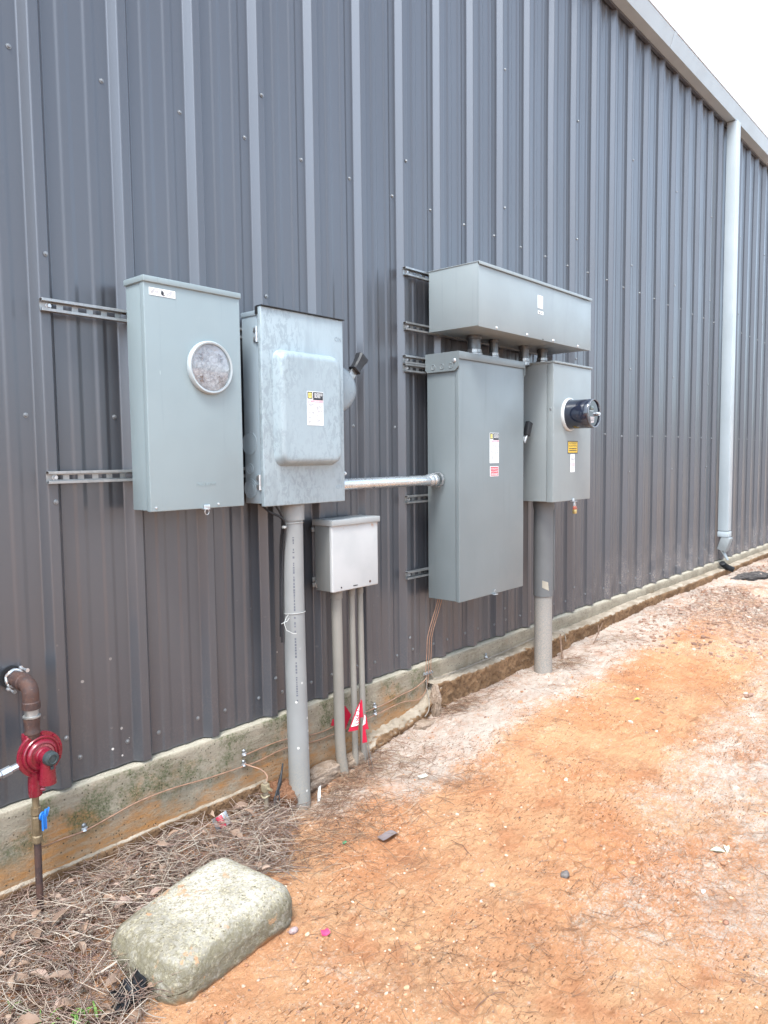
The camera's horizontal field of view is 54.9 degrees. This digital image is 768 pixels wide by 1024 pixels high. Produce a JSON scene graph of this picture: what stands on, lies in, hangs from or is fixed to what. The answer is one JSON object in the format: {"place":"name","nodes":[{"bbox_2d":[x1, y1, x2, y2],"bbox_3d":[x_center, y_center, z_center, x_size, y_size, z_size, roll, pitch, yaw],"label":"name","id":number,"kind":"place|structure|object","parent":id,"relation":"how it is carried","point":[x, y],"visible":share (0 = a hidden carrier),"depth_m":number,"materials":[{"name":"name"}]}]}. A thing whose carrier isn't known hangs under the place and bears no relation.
{"place":"outdoors","nodes":[
{"label":"outdoors","id":0,"kind":"place"},
{"bbox_2d":[0,558,767,1023],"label":"ground","id":1,"kind":"structure","parent":0,"point":[674,804],"depth_m":2.61,"materials":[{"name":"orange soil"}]},
{"bbox_2d":[0,665,61,912],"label":"gas regulator","id":2,"kind":"object","parent":1,"relation":"on","point":[39,754],"visible":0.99,"depth_m":2.29,"materials":[{"name":"red metal"}]},
{"bbox_2d":[7,998,102,1023],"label":"grass","id":3,"kind":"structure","parent":1,"relation":"on","point":[75,1016],"depth_m":1.88,"materials":[{"name":"green plant"}]},
{"bbox_2d":[0,790,314,1023],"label":"pine straw","id":4,"kind":"object","parent":1,"relation":"on","point":[166,879],"visible":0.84,"depth_m":2.30,"materials":[{"name":"brown plant"}]},
{"bbox_2d":[14,972,31,981],"bbox_3d":[-0.967,1.249,1.969,0.054,0.029,0.030,-3,5,-28],"label":"dead leaf","id":5,"kind":"object","parent":4,"relation":"on","point":[22,975],"visible":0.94,"depth_m":1.97,"materials":[{"name":"brown plant"}]},
{"bbox_2d":[29,927,41,937],"bbox_3d":[-1.010,1.223,2.144,0.068,0.026,0.033,3,6,41],"label":"dead leaf","id":6,"kind":"object","parent":4,"relation":"on","point":[37,930],"visible":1,"depth_m":2.14,"materials":[{"name":"brown plant"}]},
{"bbox_2d":[48,970,71,978],"bbox_3d":[-0.867,1.245,1.980,0.062,0.024,0.028,-1,4,-5],"label":"dead leaf","id":7,"kind":"object","parent":4,"relation":"on","point":[61,973],"visible":1,"depth_m":1.98,"materials":[{"name":"brown plant"}]},
{"bbox_2d":[53,997,74,1008],"bbox_3d":[-0.820,1.268,1.895,0.030,0.029,0.056,3,6,41],"label":"dead leaf","id":8,"kind":"object","parent":4,"relation":"on","point":[65,1000],"visible":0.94,"depth_m":1.90,"materials":[{"name":"brown plant"}]},
{"bbox_2d":[79,920,88,932],"bbox_3d":[-0.883,1.223,2.181,0.054,0.029,0.033,3,6,41],"label":"dead leaf","id":9,"kind":"object","parent":4,"relation":"on","point":[83,927],"visible":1,"depth_m":2.17,"materials":[{"name":"brown plant"}]},
{"bbox_2d":[97,1003,110,1009],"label":"dead leaf","id":10,"kind":"object","parent":4,"relation":"on","point":[107,1006],"visible":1,"depth_m":1.89,"materials":[{"name":"brown plant"}]},
{"bbox_2d":[100,894,115,900],"bbox_3d":[-0.863,1.210,2.310,0.059,0.025,0.028,0,4,11],"label":"dead leaf","id":11,"kind":"object","parent":4,"relation":"on","point":[108,896],"visible":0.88,"depth_m":2.31,"materials":[{"name":"brown plant"}]},
{"bbox_2d":[103,974,121,988],"bbox_3d":[-0.721,1.252,1.972,0.026,0.027,0.052,3,6,41],"label":"dead leaf","id":12,"kind":"object","parent":4,"relation":"on","point":[111,980],"visible":0.92,"depth_m":1.97,"materials":[{"name":"brown plant"}]},
{"bbox_2d":[110,968,145,1010],"bbox_3d":[-0.679,1.272,1.950,0.106,0.052,0.102,3,6,41],"label":"plastic wrap","id":13,"kind":"object","parent":4,"relation":"on","point":[139,977],"visible":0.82,"depth_m":1.95,"materials":[{"name":"black plastic"}]},
{"bbox_2d":[0,801,288,1023],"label":"leaf litter","id":14,"kind":"object","parent":4,"relation":"on","point":[28,1018],"visible":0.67,"depth_m":2.24,"materials":[{"name":"brown plant"}]},
{"bbox_2d":[157,841,168,845],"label":"dead leaf","id":15,"kind":"object","parent":4,"relation":"on","point":[162,843],"visible":1,"depth_m":2.65,"materials":[{"name":"brown plant"}]},
{"bbox_2d":[111,858,291,1005],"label":"rock","id":16,"kind":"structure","parent":4,"relation":"on","point":[206,926],"depth_m":2.11,"materials":[{"name":"grey stone"}]},
{"bbox_2d":[211,811,230,829],"bbox_3d":[-0.633,1.202,2.877,0.067,0.046,0.049,-4,6,-41],"label":"crushed can","id":17,"kind":"object","parent":4,"relation":"on","point":[221,815],"visible":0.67,"depth_m":2.88,"materials":[{"name":"metal"}]},
{"bbox_2d":[261,781,272,811],"bbox_3d":[-0.475,1.218,3.012,0.060,0.236,0.039,3,6,41],"label":"ground rod","id":18,"kind":"object","parent":1,"relation":"on","point":[265,788],"visible":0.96,"depth_m":3.00,"materials":[{"name":"brown metal"}]},
{"bbox_2d":[244,764,267,780],"bbox_3d":[-0.523,1.073,3.043,0.106,0.069,0.026,1,5,24],"label":"ground wire","id":19,"kind":"object","parent":18,"relation":"attached to","point":[259,769],"visible":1,"depth_m":3.04,"materials":[{"name":"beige metal"}]},
{"bbox_2d":[273,763,282,811],"bbox_3d":[-0.439,1.167,3.079,0.028,0.189,0.150,0,4,14],"label":"wire bundle","id":20,"kind":"object","parent":1,"relation":"on","point":[277,792],"visible":0.69,"depth_m":3.09,"materials":[{"name":"black plastic"}]},
{"bbox_2d":[262,778,297,811],"bbox_3d":[-0.439,1.229,3.139,0.165,0.179,0.179,3,6,41],"label":"clay clod","id":21,"kind":"object","parent":1,"relation":"on","point":[286,789],"visible":0.37,"depth_m":3.10,"materials":[{"name":"orange soil"}]},
{"bbox_2d":[288,926,297,934],"bbox_3d":[-0.274,1.266,2.236,0.024,0.019,0.034,3,6,41],"label":"stone","id":22,"kind":"object","parent":1,"relation":"on","point":[293,930],"visible":1,"depth_m":2.23,"materials":[{"name":"grey stone"}]},
{"bbox_2d":[280,504,310,809],"bbox_3d":[-0.373,0.666,3.122,0.106,1.410,0.175,-1,4,-6],"label":"pvc riser","id":23,"kind":"object","parent":1,"relation":"on","point":[294,611],"visible":0.82,"depth_m":3.10,"materials":[{"name":"grey plastic"}]},
{"bbox_2d":[317,786,320,800],"bbox_3d":[-0.280,1.208,3.169,0.010,0.063,0.030,2,5,28],"label":"paper scrap","id":24,"kind":"object","parent":1,"relation":"on","point":[319,793],"visible":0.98,"depth_m":3.17,"materials":[{"name":"white paper"}]},
{"bbox_2d":[310,760,340,792],"bbox_3d":[-0.277,1.196,3.351,0.089,0.118,0.266,3,6,41],"label":"concrete rubble","id":25,"kind":"object","parent":1,"relation":"on","point":[324,772],"visible":0.61,"depth_m":3.31,"materials":[{"name":"beige concrete"}]},
{"bbox_2d":[321,928,329,935],"bbox_3d":[-0.178,1.268,2.232,0.027,0.011,0.024,-3,5,-26],"label":"plastic scrap","id":26,"kind":"object","parent":1,"relation":"on","point":[326,932],"visible":1,"depth_m":2.23,"materials":[{"name":"pink plastic"}]},
{"bbox_2d":[330,591,349,776],"bbox_3d":[-0.197,0.807,3.379,0.085,0.923,0.058,-1,4,-1],"label":"conduit pipe","id":27,"kind":"object","parent":1,"relation":"on","point":[338,676],"visible":0.85,"depth_m":3.35,"materials":[{"name":"beige plastic"}]},
{"bbox_2d":[331,706,350,728],"bbox_3d":[-0.200,1.060,3.470,0.027,0.315,0.111,3,6,41],"label":"marker flag","id":28,"kind":"object","parent":1,"relation":"on","point":[347,715],"visible":0.37,"depth_m":3.49,"materials":[{"name":"plastic"}]},
{"bbox_2d":[348,589,358,768],"bbox_3d":[-0.143,0.783,3.458,0.043,0.888,0.033,3,6,41],"label":"conduit pipe","id":29,"kind":"object","parent":1,"relation":"on","point":[352,636],"visible":0.73,"depth_m":3.44,"materials":[{"name":"beige plastic"}]},
{"bbox_2d":[346,746,371,769],"bbox_3d":[-0.128,1.176,3.528,0.078,0.092,0.199,3,6,41],"label":"concrete rubble","id":30,"kind":"object","parent":1,"relation":"on","point":[350,760],"visible":0.54,"depth_m":3.48,"materials":[{"name":"beige concrete"}]},
{"bbox_2d":[348,699,369,770],"bbox_3d":[-0.112,1.046,3.404,0.103,0.372,0.019,-2,4,-12],"label":"marker flag","id":31,"kind":"object","parent":1,"relation":"on","point":[358,715],"visible":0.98,"depth_m":3.40,"materials":[{"name":"plastic"}]},
{"bbox_2d":[356,587,366,762],"bbox_3d":[-0.106,0.780,3.501,0.043,0.888,0.033,3,6,41],"label":"conduit pipe","id":32,"kind":"object","parent":1,"relation":"on","point":[360,623],"visible":0.73,"depth_m":3.48,"materials":[{"name":"beige plastic"}]},
{"bbox_2d":[362,715,372,766],"bbox_3d":[-0.072,1.074,3.419,0.059,0.292,0.014,-2,5,-22],"label":"marker flag","id":33,"kind":"object","parent":1,"relation":"on","point":[365,737],"visible":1,"depth_m":3.41,"materials":[{"name":"plastic"}]},
{"bbox_2d":[0,0,767,909],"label":"metal building","id":34,"kind":"structure","parent":1,"relation":"on","point":[346,160],"depth_m":3.38,"materials":[{"name":"grey paint"}]},
{"bbox_2d":[81,823,87,831],"bbox_3d":[-1.029,1.086,2.546,0.016,0.030,0.022,3,6,41],"label":"wire clip","id":35,"kind":"object","parent":34,"relation":"attached to","point":[84,828],"visible":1,"depth_m":2.54,"materials":[{"name":"metal"}]},
{"bbox_2d":[39,297,241,338],"bbox_3d":[-0.711,-0.701,2.797,0.023,0.041,1.167,3,6,41],"label":"strut channel","id":36,"kind":"object","parent":34,"relation":"attached to","point":[45,304],"visible":0.39,"depth_m":2.46,"materials":[{"name":"metal"}]},
{"bbox_2d":[241,304,367,506],"bbox_3d":[-0.297,-0.432,3.146,0.182,0.784,0.646,3,6,41],"label":"safety switch","id":37,"kind":"object","parent":36,"relation":"attached to","point":[299,387],"visible":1,"depth_m":2.97,"materials":[{"name":"grey paint"}]},
{"bbox_2d":[259,504,285,642],"bbox_3d":[-0.450,0.253,3.035,0.118,0.596,0.046,-5,6,-43],"label":"cable","id":38,"kind":"object","parent":37,"relation":"attached to","point":[284,530],"visible":0.93,"depth_m":3.08,"materials":[{"name":"black plastic"}]},
{"bbox_2d":[275,506,282,636],"bbox_3d":[-0.430,0.243,3.063,0.034,0.571,0.081,0,4,8],"label":"cable","id":39,"kind":"object","parent":37,"relation":"hanging from","point":[281,534],"visible":0.91,"depth_m":3.10,"materials":[{"name":"black plastic"}]},
{"bbox_2d":[254,304,344,506],"bbox_3d":[-0.318,-0.424,3.045,0.078,0.784,0.459,3,6,41],"label":"door","id":40,"kind":"structure","parent":37,"relation":"in","point":[301,409],"depth_m":2.99,"materials":[{"name":"grey paint"}]},
{"bbox_2d":[345,472,443,489],"bbox_3d":[0.035,-0.144,3.546,0.083,0.079,0.745,3,6,41],"label":"steel conduit","id":41,"kind":"object","parent":37,"relation":"attached to","point":[431,480],"visible":0.98,"depth_m":3.53,"materials":[{"name":"metal"}]},
{"bbox_2d":[46,467,245,483],"bbox_3d":[-0.706,-0.148,2.837,0.023,0.041,1.170,3,6,41],"label":"strut channel","id":42,"kind":"object","parent":34,"relation":"attached to","point":[51,477],"visible":0.44,"depth_m":2.50,"materials":[{"name":"metal"}]},
{"bbox_2d":[123,274,243,514],"bbox_3d":[-0.705,-0.401,2.690,0.159,0.824,0.408,3,6,41],"label":"meter cabinet","id":43,"kind":"object","parent":34,"relation":"attached to","point":[184,361],"visible":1,"depth_m":2.62,"materials":[{"name":"grey metal"}]},
{"bbox_2d":[42,675,428,846],"bbox_3d":[-0.425,1.001,3.157,0.104,0.126,2.118,3,6,41],"label":"ground wire","id":44,"kind":"object","parent":34,"relation":"attached to","point":[214,776],"visible":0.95,"depth_m":2.90,"materials":[{"name":"orange metal"}]},
{"bbox_2d":[246,677,426,754],"bbox_3d":[-0.173,0.953,3.511,0.013,0.096,1.221,3,6,41],"label":"ground wire","id":45,"kind":"object","parent":34,"relation":"attached to","point":[333,726],"visible":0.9,"depth_m":3.44,"materials":[{"name":"orange metal"}]},
{"bbox_2d":[311,515,379,592],"bbox_3d":[-0.172,0.186,3.386,0.129,0.322,0.324,3,6,41],"label":"junction box","id":46,"kind":"object","parent":34,"relation":"attached to","point":[346,552],"visible":1,"depth_m":3.31,"materials":[{"name":"paint"}]},
{"bbox_2d":[403,355,425,365],"bbox_3d":[0.549,-0.812,4.224,0.023,0.041,1.353,3,6,41],"label":"strut channel","id":47,"kind":"object","parent":34,"relation":"attached to","point":[410,358],"visible":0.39,"depth_m":3.77,"materials":[{"name":"metal"}]},
{"bbox_2d":[403,363,426,374],"bbox_3d":[0.549,-0.770,4.227,0.023,0.041,1.353,3,6,41],"label":"strut channel","id":48,"kind":"object","parent":34,"relation":"attached to","point":[411,366],"visible":0.31,"depth_m":3.77,"materials":[{"name":"metal"}]},
{"bbox_2d":[402,266,428,281],"bbox_3d":[0.546,-1.248,4.194,0.023,0.041,1.347,3,6,41],"label":"strut channel","id":49,"kind":"object","parent":34,"relation":"attached to","point":[405,269],"visible":0.34,"depth_m":3.75,"materials":[{"name":"metal"}]},
{"bbox_2d":[429,260,591,354],"bbox_3d":[0.754,-1.117,4.183,0.318,0.315,1.227,3,6,41],"label":"wireway trough","id":50,"kind":"object","parent":49,"relation":"attached to","point":[504,307],"visible":0.99,"depth_m":3.86,"materials":[{"name":"grey paint"}]},
{"bbox_2d":[518,345,529,366],"bbox_3d":[0.823,-0.917,4.342,0.071,0.118,0.067,3,6,41],"label":"conduit nipple","id":51,"kind":"object","parent":50,"relation":"attached to","point":[523,353],"visible":0.84,"depth_m":4.32,"materials":[{"name":"metal"}]},
{"bbox_2d":[405,494,427,503],"bbox_3d":[0.364,-0.087,4.058,0.023,0.041,0.757,3,6,41],"label":"strut channel","id":52,"kind":"object","parent":34,"relation":"attached to","point":[407,499],"visible":0.43,"depth_m":3.83,"materials":[{"name":"metal"}]},
{"bbox_2d":[405,567,428,579],"bbox_3d":[0.368,0.304,4.087,0.023,0.041,0.758,3,6,41],"label":"strut channel","id":53,"kind":"object","parent":34,"relation":"attached to","point":[408,576],"visible":0.42,"depth_m":3.86,"materials":[{"name":"metal"}]},
{"bbox_2d":[403,321,536,354],"bbox_3d":[0.549,-0.978,4.214,0.023,0.041,1.347,3,6,41],"label":"strut channel","id":54,"kind":"object","parent":34,"relation":"attached to","point":[411,325],"visible":0.3,"depth_m":3.83,"materials":[{"name":"metal"}]},
{"bbox_2d":[425,351,532,602],"bbox_3d":[0.566,-0.197,4.100,0.224,1.280,0.812,3,6,41],"label":"breaker panel","id":55,"kind":"object","parent":34,"relation":"attached to","point":[476,433],"visible":1,"depth_m":3.87,"materials":[{"name":"grey metal"}]},
{"bbox_2d":[425,600,437,672],"bbox_3d":[0.258,0.662,3.953,0.082,0.438,0.011,-2,4,-17],"label":"ground wire","id":56,"kind":"object","parent":55,"relation":"hanging from","point":[428,634],"visible":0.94,"depth_m":3.95,"materials":[{"name":"orange metal"}]},
{"bbox_2d":[428,599,439,672],"bbox_3d":[0.272,0.661,3.968,0.078,0.438,0.010,-2,4,-15],"label":"ground wire","id":57,"kind":"object","parent":55,"relation":"hanging from","point":[430,635],"visible":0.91,"depth_m":3.96,"materials":[{"name":"orange metal"}]},
{"bbox_2d":[430,600,441,671],"bbox_3d":[0.285,0.660,3.983,0.077,0.438,0.010,-2,4,-15],"label":"ground wire","id":58,"kind":"object","parent":55,"relation":"hanging from","point":[432,634],"visible":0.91,"depth_m":3.98,"materials":[{"name":"orange metal"}]},
{"bbox_2d":[466,335,482,354],"bbox_3d":[0.483,-0.885,3.957,0.091,0.118,0.087,3,6,41],"label":"conduit nipple","id":59,"kind":"object","parent":55,"relation":"on","point":[473,343],"visible":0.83,"depth_m":3.92,"materials":[{"name":"metal"}]},
{"bbox_2d":[488,339,499,357],"bbox_3d":[0.609,-0.897,4.099,0.064,0.118,0.061,3,6,41],"label":"conduit nipple","id":60,"kind":"object","parent":55,"relation":"on","point":[493,347],"visible":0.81,"depth_m":4.08,"materials":[{"name":"metal"}]},
{"bbox_2d":[431,631,565,677],"bbox_3d":[0.722,0.870,4.500,0.074,0.084,1.382,3,6,44],"label":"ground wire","id":61,"kind":"object","parent":34,"relation":"on","point":[490,657],"visible":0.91,"depth_m":4.37,"materials":[{"name":"brown metal"}]},
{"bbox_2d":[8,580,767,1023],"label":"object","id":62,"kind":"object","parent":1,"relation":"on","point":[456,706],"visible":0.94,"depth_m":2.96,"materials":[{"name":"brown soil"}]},
{"bbox_2d":[379,830,396,840],"bbox_3d":[0.012,1.252,2.866,0.081,0.012,0.047,-4,6,-40],"label":"plastic scrap","id":63,"kind":"object","parent":1,"relation":"on","point":[385,835],"visible":0.98,"depth_m":2.87,"materials":[{"name":"grey plastic"}]},
{"bbox_2d":[413,719,434,729],"bbox_3d":[0.208,1.105,3.831,0.083,0.050,0.153,3,6,41],"label":"concrete rubble","id":64,"kind":"object","parent":1,"relation":"on","point":[421,724],"visible":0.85,"depth_m":3.80,"materials":[{"name":"beige concrete"}]},
{"bbox_2d":[429,683,441,716],"bbox_3d":[0.275,1.026,3.938,0.077,0.227,0.062,3,6,41],"label":"concrete rubble","id":65,"kind":"object","parent":1,"relation":"on","point":[435,697],"visible":0.85,"depth_m":3.92,"materials":[{"name":"beige concrete"}]},
{"bbox_2d":[533,501,554,673],"bbox_3d":[0.984,0.505,4.567,0.128,1.195,0.128,3,6,41],"label":"pvc riser","id":66,"kind":"object","parent":1,"relation":"on","point":[544,551],"visible":0.88,"depth_m":4.52,"materials":[{"name":"grey plastic"}]},
{"bbox_2d":[523,360,600,501],"bbox_3d":[1.109,-0.480,4.519,0.460,0.831,0.490,3,6,41],"label":"meter box","id":67,"kind":"object","parent":66,"relation":"on","point":[562,411],"visible":0.97,"depth_m":4.38,"materials":[{"name":"grey paint"}]},
{"bbox_2d":[536,349,547,361],"bbox_3d":[0.962,-0.941,4.499,0.071,0.097,0.067,3,6,41],"label":"conduit nipple","id":68,"kind":"object","parent":67,"relation":"on","point":[541,355],"visible":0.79,"depth_m":4.47,"materials":[{"name":"metal"}]},
{"bbox_2d":[572,502,576,513],"bbox_3d":[1.170,-0.028,4.523,0.018,0.076,0.042,3,6,41],"label":"padlock","id":69,"kind":"object","parent":67,"relation":"hanging from","point":[574,510],"visible":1,"depth_m":4.51,"materials":[{"name":"gold metal"}]},
{"bbox_2d":[560,634,563,658],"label":"twig","id":70,"kind":"object","parent":1,"relation":"on","point":[562,656],"visible":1,"depth_m":4.88,"materials":[{"name":"wood"}]},
{"bbox_2d":[560,870,569,878],"bbox_3d":[0.616,1.232,2.512,0.028,0.022,0.042,3,6,41],"label":"stone","id":71,"kind":"object","parent":1,"relation":"on","point":[565,874],"visible":1,"depth_m":2.50,"materials":[{"name":"grey stone"}]},
{"bbox_2d":[711,845,729,851],"bbox_3d":[1.214,1.212,2.658,0.074,0.021,0.034,-2,5,-20],"label":"pale leaf","id":72,"kind":"object","parent":1,"relation":"on","point":[727,847],"visible":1,"depth_m":2.66,"materials":[{"name":"white plant"}]},
{"bbox_2d":[723,919,728,925],"bbox_3d":[1.045,1.254,2.258,0.019,0.015,0.027,3,6,41],"label":"stone","id":73,"kind":"object","parent":1,"relation":"on","point":[726,922],"visible":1,"depth_m":2.25,"materials":[{"name":"stone"}]},
{"bbox_2d":[719,561,734,571],"bbox_3d":[3.518,0.563,7.578,0.151,0.114,0.067,1,4,17],"label":"drain hose","id":74,"kind":"object","parent":1,"relation":"on","point":[724,565],"visible":1,"depth_m":7.56,"materials":[{"name":"black plastic"}]},
{"bbox_2d":[732,571,767,580],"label":"debris pile","id":75,"kind":"object","parent":1,"relation":"on","point":[753,576],"visible":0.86,"depth_m":7.45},
{"bbox_2d":[606,564,767,703],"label":"gravel","id":76,"kind":"structure","parent":0,"point":[747,695],"depth_m":5.63,"materials":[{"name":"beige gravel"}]},
{"bbox_2d":[652,0,767,135],"label":"sky","id":77,"kind":"structure","parent":0,"point":[730,36],"materials":[{"name":"white"}]},
{"bbox_3d":[0.239,0.867,3.973,0.019,0.017,0.070,3,6,41],"label":"clamp strip","id":78,"kind":"object","parent":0,"visible":0},
{"bbox_2d":[424,675,429,716],"bbox_3d":[0.229,0.969,3.901,0.024,0.187,0.131,0,4,8],"label":"ground wire","id":79,"kind":"object","parent":78,"relation":"attached to","point":[428,697],"visible":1,"depth_m":3.92,"materials":[{"name":"grey metal"}]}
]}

